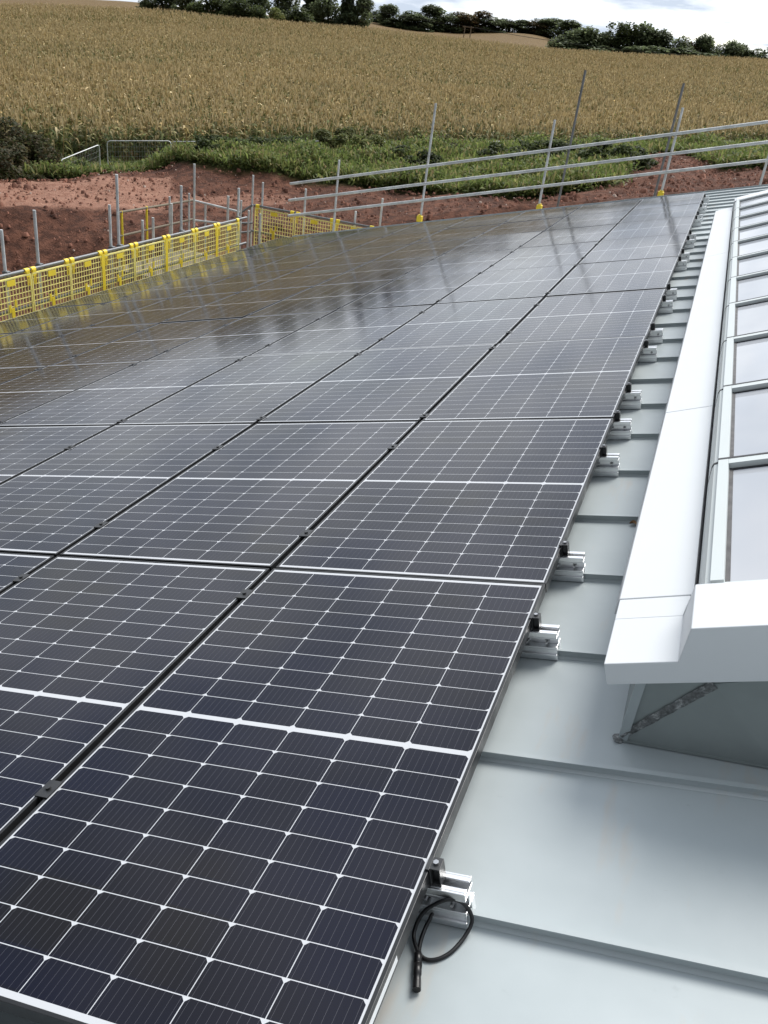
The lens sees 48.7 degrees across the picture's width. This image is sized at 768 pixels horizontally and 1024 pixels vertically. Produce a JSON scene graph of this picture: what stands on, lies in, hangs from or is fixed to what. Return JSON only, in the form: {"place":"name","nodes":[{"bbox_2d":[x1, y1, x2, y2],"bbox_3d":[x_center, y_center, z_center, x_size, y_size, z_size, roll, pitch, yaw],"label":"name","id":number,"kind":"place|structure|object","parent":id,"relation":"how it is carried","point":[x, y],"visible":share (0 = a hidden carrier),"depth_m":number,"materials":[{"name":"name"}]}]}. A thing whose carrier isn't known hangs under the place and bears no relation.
{"place":"outdoors","nodes":[
{"label":"outdoors","id":0,"kind":"place"},
{"bbox_2d":[0,0,767,320],"bbox_3d":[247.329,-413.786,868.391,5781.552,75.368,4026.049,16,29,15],"label":"ground","id":1,"kind":"structure","parent":0,"point":[74,221],"depth_m":31.52,"materials":[{"name":"brown soil"}]},
{"bbox_2d":[0,116,53,179],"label":"bramble","id":2,"kind":"object","parent":1,"relation":"on","point":[21,156],"visible":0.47,"depth_m":40.46,"materials":[{"name":"green plant"}]},
{"bbox_2d":[0,133,67,181],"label":"bramble","id":3,"kind":"object","parent":1,"relation":"on","point":[8,164],"visible":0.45,"depth_m":38.79,"materials":[{"name":"green plant"}]},
{"bbox_2d":[113,193,260,283],"bbox_3d":[-4.472,-4.818,19.582,1.974,4.480,3.024,16,29,15],"label":"loading bay","id":4,"kind":"object","parent":1,"relation":"on","point":[147,229],"visible":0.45,"depth_m":19.47,"materials":[{"name":"metal"}]},
{"bbox_2d":[0,164,383,318],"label":"eave scaffold","id":5,"kind":"object","parent":1,"relation":"on","point":[6,274],"visible":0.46,"depth_m":16.06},
{"bbox_2d":[0,268,33,321],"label":"brick guard","id":6,"kind":"object","parent":5,"relation":"attached to","point":[12,283],"visible":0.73,"depth_m":12.97,"materials":[{"name":"yellow"}]},
{"bbox_2d":[29,258,72,311],"bbox_3d":[-5.369,-3.462,13.735,0.079,1.126,0.890,16,29,15],"label":"brick guard","id":7,"kind":"object","parent":5,"relation":"attached to","point":[51,272],"visible":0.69,"depth_m":13.60,"materials":[{"name":"yellow"}]},
{"bbox_2d":[68,250,105,299],"bbox_3d":[-5.051,-3.827,14.484,0.081,1.126,0.875,16,29,15],"label":"brick guard","id":8,"kind":"object","parent":5,"relation":"attached to","point":[87,263],"visible":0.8,"depth_m":14.40,"materials":[{"name":"yellow"}]},
{"bbox_2d":[101,243,134,289],"bbox_3d":[-4.747,-4.179,15.205,0.079,1.126,0.870,16,29,15],"label":"brick guard","id":9,"kind":"object","parent":5,"relation":"attached to","point":[120,255],"visible":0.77,"depth_m":15.11,"materials":[{"name":"yellow"}]},
{"bbox_2d":[133,235,167,280],"bbox_3d":[-4.400,-4.576,16.022,0.081,1.126,1.035,16,29,15],"label":"brick guard","id":10,"kind":"object","parent":5,"relation":"attached to","point":[152,247],"visible":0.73,"depth_m":15.95,"materials":[{"name":"yellow"}]},
{"bbox_2d":[166,229,194,270],"bbox_3d":[-4.044,-4.987,16.864,0.079,1.126,0.980,16,29,15],"label":"brick guard","id":11,"kind":"object","parent":5,"relation":"attached to","point":[180,241],"visible":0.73,"depth_m":16.77,"materials":[{"name":"yellow"}]},
{"bbox_2d":[193,223,217,262],"bbox_3d":[-3.711,-5.368,17.648,0.081,1.126,0.865,16,29,15],"label":"brick guard","id":12,"kind":"object","parent":5,"relation":"attached to","point":[206,232],"visible":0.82,"depth_m":17.55,"materials":[{"name":"yellow"}]},
{"bbox_2d":[216,218,239,255],"bbox_3d":[-3.398,-5.730,18.389,0.079,1.126,0.930,16,29,15],"label":"brick guard","id":13,"kind":"object","parent":5,"relation":"attached to","point":[227,246],"visible":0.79,"depth_m":18.31,"materials":[{"name":"yellow"}]},
{"bbox_2d":[253,204,294,245],"bbox_3d":[-2.646,-6.728,20.412,1.040,1.126,0.079,16,29,15],"label":"brick guard","id":14,"kind":"object","parent":5,"relation":"attached to","point":[272,213],"visible":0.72,"depth_m":20.30,"materials":[{"name":"yellow"}]},
{"bbox_2d":[188,133,252,150],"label":"shrub","id":15,"kind":"object","parent":1,"relation":"on","point":[201,141],"visible":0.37,"depth_m":41.29,"materials":[{"name":"green plant"}]},
{"bbox_2d":[224,0,251,25],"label":"broadleaf tree","id":16,"kind":"object","parent":1,"relation":"on","point":[237,9],"visible":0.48,"depth_m":243.27,"materials":[{"name":"green plant"}]},
{"bbox_2d":[285,5,316,26],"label":"broadleaf tree","id":17,"kind":"object","parent":1,"relation":"on","point":[297,15],"visible":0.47,"depth_m":242.09,"materials":[{"name":"green plant"}]},
{"bbox_2d":[309,0,340,26],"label":"broadleaf tree","id":18,"kind":"object","parent":1,"relation":"on","point":[329,7],"visible":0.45,"depth_m":269.31,"materials":[{"name":"green plant"}]},
{"bbox_2d":[332,0,358,27],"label":"tree","id":19,"kind":"object","parent":1,"relation":"on","point":[348,15],"visible":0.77,"depth_m":265.69,"materials":[{"name":"green plant"}]},
{"bbox_2d":[314,126,384,149],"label":"shrub","id":20,"kind":"object","parent":1,"relation":"on","point":[324,135],"visible":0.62,"depth_m":43.69,"materials":[{"name":"green plant"}]},
{"bbox_2d":[355,0,375,31],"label":"broadleaf tree","id":21,"kind":"object","parent":1,"relation":"on","point":[364,14],"visible":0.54,"depth_m":267.04,"materials":[{"name":"green plant"}]},
{"bbox_2d":[0,184,767,1023],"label":"roof","id":22,"kind":"structure","parent":1,"relation":"on","point":[616,882],"depth_m":1.96,"materials":[{"name":"grey metal"}]},
{"bbox_2d":[0,366,46,383],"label":"solar panel","id":23,"kind":"object","parent":22,"relation":"attached to","point":[8,374],"visible":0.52,"depth_m":7.72,"materials":[{"name":"black glass"}]},
{"bbox_2d":[0,552,54,593],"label":"solar panel","id":24,"kind":"object","parent":22,"relation":"attached to","point":[13,566],"visible":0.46,"depth_m":3.60,"materials":[{"name":"black glass"}]},
{"bbox_2d":[0,328,82,356],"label":"solar panel","id":25,"kind":"object","parent":22,"relation":"attached to","point":[12,343],"visible":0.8,"depth_m":9.49,"materials":[{"name":"black glass"}]},
{"bbox_2d":[0,303,101,333],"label":"solar panel","id":26,"kind":"object","parent":22,"relation":"attached to","point":[25,321],"visible":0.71,"depth_m":11.13,"materials":[{"name":"black glass"}]},
{"bbox_2d":[0,425,112,483],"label":"solar panel","id":27,"kind":"object","parent":22,"relation":"attached to","point":[23,449],"visible":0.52,"depth_m":5.36,"materials":[{"name":"black glass"}]},
{"bbox_2d":[0,361,140,420],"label":"solar panel","id":28,"kind":"object","parent":22,"relation":"attached to","point":[37,387],"visible":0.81,"depth_m":7.04,"materials":[{"name":"black glass"}]},
{"bbox_2d":[0,323,158,367],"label":"solar panel","id":29,"kind":"object","parent":22,"relation":"attached to","point":[60,348],"visible":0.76,"depth_m":8.73,"materials":[{"name":"black glass"}]},
{"bbox_2d":[15,298,165,332],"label":"solar panel","id":30,"kind":"object","parent":22,"relation":"attached to","point":[102,312],"visible":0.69,"depth_m":10.57,"materials":[{"name":"black glass"}]},
{"bbox_2d":[48,280,175,307],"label":"solar panel","id":31,"kind":"object","parent":22,"relation":"attached to","point":[113,294],"visible":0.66,"depth_m":12.45,"materials":[{"name":"black glass"}]},
{"bbox_2d":[0,356,245,426],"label":"solar panel","id":32,"kind":"object","parent":22,"relation":"attached to","point":[129,392],"visible":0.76,"depth_m":6.34,"materials":[{"name":"black glass"}]},
{"bbox_2d":[0,423,253,556],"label":"solar panel","id":33,"kind":"object","parent":22,"relation":"attached to","point":[60,503],"visible":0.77,"depth_m":4.53,"materials":[{"name":"black glass"}]},
{"bbox_2d":[0,556,269,841],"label":"solar panel","id":34,"kind":"object","parent":22,"relation":"attached to","point":[94,652],"visible":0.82,"depth_m":2.87,"materials":[{"name":"black glass"}]},
{"bbox_2d":[54,318,240,364],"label":"solar panel","id":35,"kind":"object","parent":22,"relation":"attached to","point":[149,342],"visible":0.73,"depth_m":8.28,"materials":[{"name":"black glass"}]},
{"bbox_2d":[86,292,235,327],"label":"solar panel","id":36,"kind":"object","parent":22,"relation":"attached to","point":[163,310],"visible":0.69,"depth_m":10.17,"materials":[{"name":"black glass"}]},
{"bbox_2d":[108,274,236,302],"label":"solar panel","id":37,"kind":"object","parent":22,"relation":"attached to","point":[174,288],"visible":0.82,"depth_m":12.07,"materials":[{"name":"black glass"}]},
{"bbox_2d":[125,261,233,284],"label":"solar panel","id":38,"kind":"object","parent":22,"relation":"attached to","point":[180,273],"visible":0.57,"depth_m":13.97,"materials":[{"name":"black glass"}]},
{"bbox_2d":[188,246,281,265],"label":"solar panel","id":39,"kind":"object","parent":22,"relation":"attached to","point":[236,256],"visible":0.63,"depth_m":15.46,"materials":[{"name":"black glass"}]},
{"bbox_2d":[172,269,298,297],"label":"solar panel","id":40,"kind":"object","parent":22,"relation":"attached to","point":[239,282],"visible":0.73,"depth_m":11.67,"materials":[{"name":"black glass"}]},
{"bbox_2d":[161,286,310,322],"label":"solar panel","id":41,"kind":"object","parent":22,"relation":"attached to","point":[240,304],"visible":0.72,"depth_m":9.74,"materials":[{"name":"black glass"}]},
{"bbox_2d":[183,256,288,278],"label":"solar panel","id":42,"kind":"object","parent":22,"relation":"attached to","point":[237,267],"visible":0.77,"depth_m":13.57,"materials":[{"name":"black glass"}]},
{"bbox_2d":[60,421,417,570],"bbox_3d":[-0.615,-0.152,4.202,1.069,0.046,1.757,2,25,22],"label":"solar panel","id":43,"kind":"object","parent":22,"relation":"attached to","point":[261,495],"visible":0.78,"depth_m":3.98,"materials":[{"name":"black glass"}]},
{"bbox_2d":[116,350,363,424],"bbox_3d":[-0.965,-0.906,6.087,1.069,0.045,1.757,2,25,22],"label":"solar panel","id":44,"kind":"object","parent":22,"relation":"attached to","point":[250,389],"visible":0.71,"depth_m":5.93,"materials":[{"name":"black glass"}]},
{"bbox_2d":[148,311,332,359],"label":"solar panel","id":45,"kind":"object","parent":22,"relation":"attached to","point":[246,336],"visible":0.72,"depth_m":7.88,"materials":[{"name":"black glass"}]},
{"bbox_2d":[0,568,545,1023],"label":"solar panel","id":46,"kind":"object","parent":22,"relation":"attached to","point":[245,810],"visible":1,"depth_m":2.02,"materials":[{"name":"black glass"}]},
{"bbox_2d":[237,234,319,250],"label":"solar panel","id":47,"kind":"object","parent":22,"relation":"attached to","point":[278,242],"visible":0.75,"depth_m":16.92,"materials":[{"name":"black glass"}]},
{"bbox_2d":[239,241,332,260],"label":"solar panel","id":48,"kind":"object","parent":22,"relation":"attached to","point":[284,251],"visible":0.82,"depth_m":15.05,"materials":[{"name":"black glass"}]},
{"bbox_2d":[241,250,346,273],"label":"solar panel","id":49,"kind":"object","parent":22,"relation":"attached to","point":[290,262],"visible":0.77,"depth_m":13.16,"materials":[{"name":"black glass"}]},
{"bbox_2d":[242,262,367,291],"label":"solar panel","id":50,"kind":"object","parent":22,"relation":"attached to","point":[311,276],"visible":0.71,"depth_m":11.27,"materials":[{"name":"black glass"}]},
{"bbox_2d":[246,279,393,316],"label":"solar panel","id":51,"kind":"object","parent":22,"relation":"attached to","point":[324,298],"visible":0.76,"depth_m":9.36,"materials":[{"name":"black glass"}]},
{"bbox_2d":[285,229,366,245],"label":"solar panel","id":52,"kind":"object","parent":22,"relation":"attached to","point":[326,237],"visible":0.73,"depth_m":16.54,"materials":[{"name":"black glass"}]},
{"bbox_2d":[293,235,386,255],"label":"solar panel","id":53,"kind":"object","parent":22,"relation":"attached to","point":[342,245],"visible":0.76,"depth_m":14.67,"materials":[{"name":"black glass"}]},
{"bbox_2d":[249,305,432,355],"bbox_3d":[-0.335,-1.626,7.574,1.069,0.047,1.757,2,25,22],"label":"solar panel","id":54,"kind":"object","parent":22,"relation":"attached to","point":[359,329],"visible":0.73,"depth_m":7.46,"materials":[{"name":"black glass"}]},
{"bbox_2d":[304,244,407,267],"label":"solar panel","id":55,"kind":"object","parent":22,"relation":"attached to","point":[348,256],"visible":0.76,"depth_m":12.76,"materials":[{"name":"black glass"}]},
{"bbox_2d":[256,344,495,423],"bbox_3d":[0.014,-0.877,5.687,1.069,0.045,1.757,2,25,22],"label":"solar panel","id":56,"kind":"object","parent":22,"relation":"attached to","point":[397,384],"visible":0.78,"depth_m":5.52,"materials":[{"name":"black glass"}]},
{"bbox_2d":[335,223,417,240],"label":"solar panel","id":57,"kind":"object","parent":22,"relation":"attached to","point":[379,231],"visible":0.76,"depth_m":16.14,"materials":[{"name":"black glass"}]},
{"bbox_2d":[316,256,438,285],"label":"solar panel","id":58,"kind":"object","parent":22,"relation":"attached to","point":[383,270],"visible":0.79,"depth_m":10.87,"materials":[{"name":"black glass"}]},
{"bbox_2d":[351,229,442,249],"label":"solar panel","id":59,"kind":"object","parent":22,"relation":"attached to","point":[399,239],"visible":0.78,"depth_m":14.26,"materials":[{"name":"black glass"}]},
{"bbox_2d":[336,272,478,310],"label":"solar panel","id":60,"kind":"object","parent":22,"relation":"attached to","point":[429,290],"visible":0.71,"depth_m":8.94,"materials":[{"name":"black glass"}]},
{"bbox_2d":[371,238,472,261],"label":"solar panel","id":61,"kind":"object","parent":22,"relation":"attached to","point":[429,249],"visible":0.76,"depth_m":12.36,"materials":[{"name":"black glass"}]},
{"bbox_2d":[390,218,468,234],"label":"solar panel","id":62,"kind":"object","parent":22,"relation":"attached to","point":[431,226],"visible":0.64,"depth_m":15.76,"materials":[{"name":"black glass"}]},
{"bbox_2d":[412,897,473,992],"bbox_3d":[0.108,0.858,1.796,0.162,0.096,0.262,-1,29,-15],"label":"connector cable","id":63,"kind":"object","parent":22,"relation":"on","point":[419,956],"visible":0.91,"depth_m":1.78,"materials":[{"name":"black plastic"}]},
{"bbox_2d":[276,418,612,592],"bbox_3d":[0.364,-0.123,3.801,1.069,0.045,1.757,2,25,22],"label":"solar panel","id":64,"kind":"object","parent":22,"relation":"attached to","point":[495,500],"visible":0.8,"depth_m":3.57,"materials":[{"name":"black glass"}]},
{"bbox_2d":[416,855,475,928],"bbox_3d":[0.102,0.808,1.831,0.168,0.148,0.066,2,25,22],"label":"rail bracket","id":65,"kind":"object","parent":22,"relation":"attached to","point":[444,883],"visible":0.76,"depth_m":1.81,"materials":[{"name":"metal"}]},
{"bbox_2d":[367,297,543,349],"bbox_3d":[0.643,-1.597,7.174,1.069,0.045,1.757,2,25,22],"label":"solar panel","id":66,"kind":"object","parent":22,"relation":"attached to","point":[472,323],"visible":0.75,"depth_m":7.06,"materials":[{"name":"black glass"}]},
{"bbox_2d":[397,249,515,278],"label":"solar panel","id":67,"kind":"object","parent":22,"relation":"attached to","point":[476,262],"visible":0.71,"depth_m":10.46,"materials":[{"name":"black glass"}]},
{"bbox_2d":[412,224,500,243],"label":"solar panel","id":68,"kind":"object","parent":22,"relation":"attached to","point":[459,233],"visible":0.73,"depth_m":13.85,"materials":[{"name":"black glass"}]},
{"bbox_2d":[446,212,523,228],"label":"solar panel","id":69,"kind":"object","parent":22,"relation":"attached to","point":[487,220],"visible":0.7,"depth_m":15.33,"materials":[{"name":"black glass"}]},
{"bbox_2d":[441,231,542,255],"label":"solar panel","id":70,"kind":"object","parent":22,"relation":"attached to","point":[495,243],"visible":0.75,"depth_m":11.96,"materials":[{"name":"black glass"}]},
{"bbox_2d":[436,264,575,303],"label":"solar panel","id":71,"kind":"object","parent":22,"relation":"attached to","point":[514,283],"visible":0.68,"depth_m":8.54,"materials":[{"name":"black glass"}]},
{"bbox_2d":[478,217,564,236],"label":"solar panel","id":72,"kind":"object","parent":22,"relation":"attached to","point":[523,226],"visible":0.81,"depth_m":13.45,"materials":[{"name":"black glass"}]},
{"bbox_2d":[419,336,646,422],"bbox_3d":[0.993,-0.850,5.286,1.069,0.046,1.757,2,25,22],"label":"solar panel","id":73,"kind":"object","parent":22,"relation":"attached to","point":[572,378],"visible":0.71,"depth_m":5.12,"materials":[{"name":"black glass"}]},
{"bbox_2d":[520,612,560,659],"bbox_3d":[0.468,0.387,2.696,0.168,0.148,0.066,2,25,22],"label":"rail bracket","id":74,"kind":"object","parent":22,"relation":"on","point":[543,641],"visible":0.77,"depth_m":2.67,"materials":[{"name":"metal"}]},
{"bbox_2d":[484,241,598,271],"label":"solar panel","id":75,"kind":"object","parent":22,"relation":"attached to","point":[547,256],"visible":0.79,"depth_m":10.07,"materials":[{"name":"black glass"}]},
{"bbox_2d":[504,206,580,222],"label":"solar panel","id":76,"kind":"object","parent":22,"relation":"attached to","point":[545,214],"visible":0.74,"depth_m":14.92,"materials":[{"name":"black glass"}]},
{"bbox_2d":[519,224,616,247],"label":"solar panel","id":77,"kind":"object","parent":22,"relation":"attached to","point":[571,235],"visible":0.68,"depth_m":11.54,"materials":[{"name":"black glass"}]},
{"bbox_2d":[552,541,585,581],"bbox_3d":[0.651,0.176,3.128,0.168,0.148,0.066,2,25,22],"label":"rail bracket","id":78,"kind":"object","parent":22,"relation":"on","point":[571,566],"visible":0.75,"depth_m":3.11,"materials":[{"name":"metal"}]},
{"bbox_2d":[500,288,665,342],"bbox_3d":[1.623,-1.567,6.774,1.069,0.045,1.757,2,25,22],"label":"solar panel","id":79,"kind":"object","parent":22,"relation":"attached to","point":[605,315],"visible":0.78,"depth_m":6.66,"materials":[{"name":"black glass"}]},
{"bbox_2d":[546,210,630,230],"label":"solar panel","id":80,"kind":"object","parent":22,"relation":"attached to","point":[597,219],"visible":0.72,"depth_m":13.04,"materials":[{"name":"black glass"}]},
{"bbox_2d":[566,199,641,216],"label":"solar panel","id":81,"kind":"object","parent":22,"relation":"attached to","point":[608,207],"visible":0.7,"depth_m":14.54,"materials":[{"name":"black glass"}]},
{"bbox_2d":[593,444,619,476],"bbox_3d":[1.018,-0.245,3.993,0.168,0.148,0.066,2,25,22],"label":"rail bracket","id":82,"kind":"object","parent":22,"relation":"on","point":[608,464],"visible":0.71,"depth_m":3.97,"materials":[{"name":"metal"}]},
{"bbox_2d":[545,256,678,296],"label":"solar panel","id":83,"kind":"object","parent":22,"relation":"attached to","point":[629,275],"visible":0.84,"depth_m":8.13,"materials":[{"name":"black glass"}]},
{"bbox_2d":[607,410,631,439],"bbox_3d":[1.201,-0.456,4.426,0.168,0.148,0.066,2,25,22],"label":"rail bracket","id":84,"kind":"object","parent":22,"relation":"on","point":[621,429],"visible":0.68,"depth_m":4.41,"materials":[{"name":"metal"}]},
{"bbox_2d":[620,382,641,408],"bbox_3d":[1.384,-0.666,4.858,0.168,0.148,0.066,2,25,22],"label":"rail bracket","id":85,"kind":"object","parent":22,"relation":"on","point":[632,399],"visible":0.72,"depth_m":4.84,"materials":[{"name":"metal"}]},
{"bbox_2d":[578,233,688,263],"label":"solar panel","id":86,"kind":"object","parent":22,"relation":"attached to","point":[671,245],"visible":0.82,"depth_m":9.64,"materials":[{"name":"black glass"}]},
{"bbox_2d":[601,216,695,240],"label":"solar panel","id":87,"kind":"object","parent":22,"relation":"attached to","point":[669,226],"visible":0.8,"depth_m":11.15,"materials":[{"name":"black glass"}]},
{"bbox_2d":[619,203,700,222],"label":"solar panel","id":88,"kind":"object","parent":22,"relation":"attached to","point":[667,212],"visible":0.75,"depth_m":12.65,"materials":[{"name":"black glass"}]},
{"bbox_2d":[633,192,704,209],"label":"solar panel","id":89,"kind":"object","parent":22,"relation":"attached to","point":[675,200],"visible":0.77,"depth_m":14.14,"materials":[{"name":"black glass"}]},
{"bbox_2d":[604,190,767,767],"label":"rooflight","id":90,"kind":"object","parent":22,"relation":"on","point":[686,658],"visible":1,"depth_m":2.51,"materials":[{"name":"white metal"}]},
{"bbox_2d":[0,1,767,161],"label":"maize crop","id":91,"kind":"object","parent":1,"relation":"on","point":[120,73],"visible":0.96,"depth_m":80.09,"materials":[{"name":"yellow plant"}]},
{"bbox_2d":[0,126,767,197],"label":"weeds","id":92,"kind":"object","parent":1,"relation":"on","point":[314,158],"visible":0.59,"depth_m":39.91,"materials":[{"name":"green plant"}]},
{"bbox_2d":[0,151,767,320],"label":"stones","id":93,"kind":"object","parent":1,"relation":"on","point":[429,216],"visible":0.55,"depth_m":32.70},
{"bbox_2d":[378,145,442,164],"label":"shrub","id":94,"kind":"object","parent":1,"relation":"on","point":[434,158],"visible":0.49,"depth_m":41.07,"materials":[{"name":"green plant"}]},
{"bbox_2d":[404,13,436,31],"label":"broadleaf tree","id":95,"kind":"object","parent":1,"relation":"on","point":[422,22],"visible":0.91,"depth_m":357.80,"materials":[{"name":"green plant"}]},
{"bbox_2d":[413,4,446,31],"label":"broadleaf tree","id":96,"kind":"object","parent":1,"relation":"on","point":[433,12],"visible":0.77,"depth_m":364.84,"materials":[{"name":"green plant"}]},
{"bbox_2d":[473,141,546,161],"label":"shrub","id":97,"kind":"object","parent":1,"relation":"on","point":[491,150],"visible":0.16,"depth_m":42.12,"materials":[{"name":"green plant"}]},
{"bbox_2d":[288,70,767,230],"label":"gable scaffold","id":98,"kind":"object","parent":1,"relation":"on","point":[671,153],"visible":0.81,"depth_m":17.44,"materials":[{"name":"grey metal"}]},
{"bbox_2d":[518,139,587,157],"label":"shrub","id":99,"kind":"object","parent":1,"relation":"on","point":[561,143],"visible":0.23,"depth_m":43.60,"materials":[{"name":"green plant"}]},
{"bbox_2d":[565,25,601,47],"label":"broadleaf tree","id":100,"kind":"object","parent":1,"relation":"on","point":[587,34],"visible":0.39,"depth_m":253.52,"materials":[{"name":"green plant"}]},
{"bbox_2d":[575,139,658,170],"bbox_3d":[10.903,-16.556,39.431,3.757,1.238,3.898,16,29,15],"label":"shrub","id":101,"kind":"object","parent":1,"relation":"on","point":[598,149],"visible":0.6,"depth_m":38.72,"materials":[{"name":"green plant"}]},
{"bbox_2d":[605,21,637,54],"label":"broadleaf tree","id":102,"kind":"object","parent":1,"relation":"on","point":[621,35],"visible":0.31,"depth_m":253.69,"materials":[{"name":"green plant"}]},
{"bbox_2d":[627,21,657,46],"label":"broadleaf tree","id":103,"kind":"object","parent":1,"relation":"on","point":[642,37],"visible":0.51,"depth_m":253.57,"materials":[{"name":"green plant"}]},
{"bbox_2d":[111,0,767,56],"label":"sky","id":104,"kind":"structure","parent":0,"point":[743,21],"materials":[{"name":"white"}]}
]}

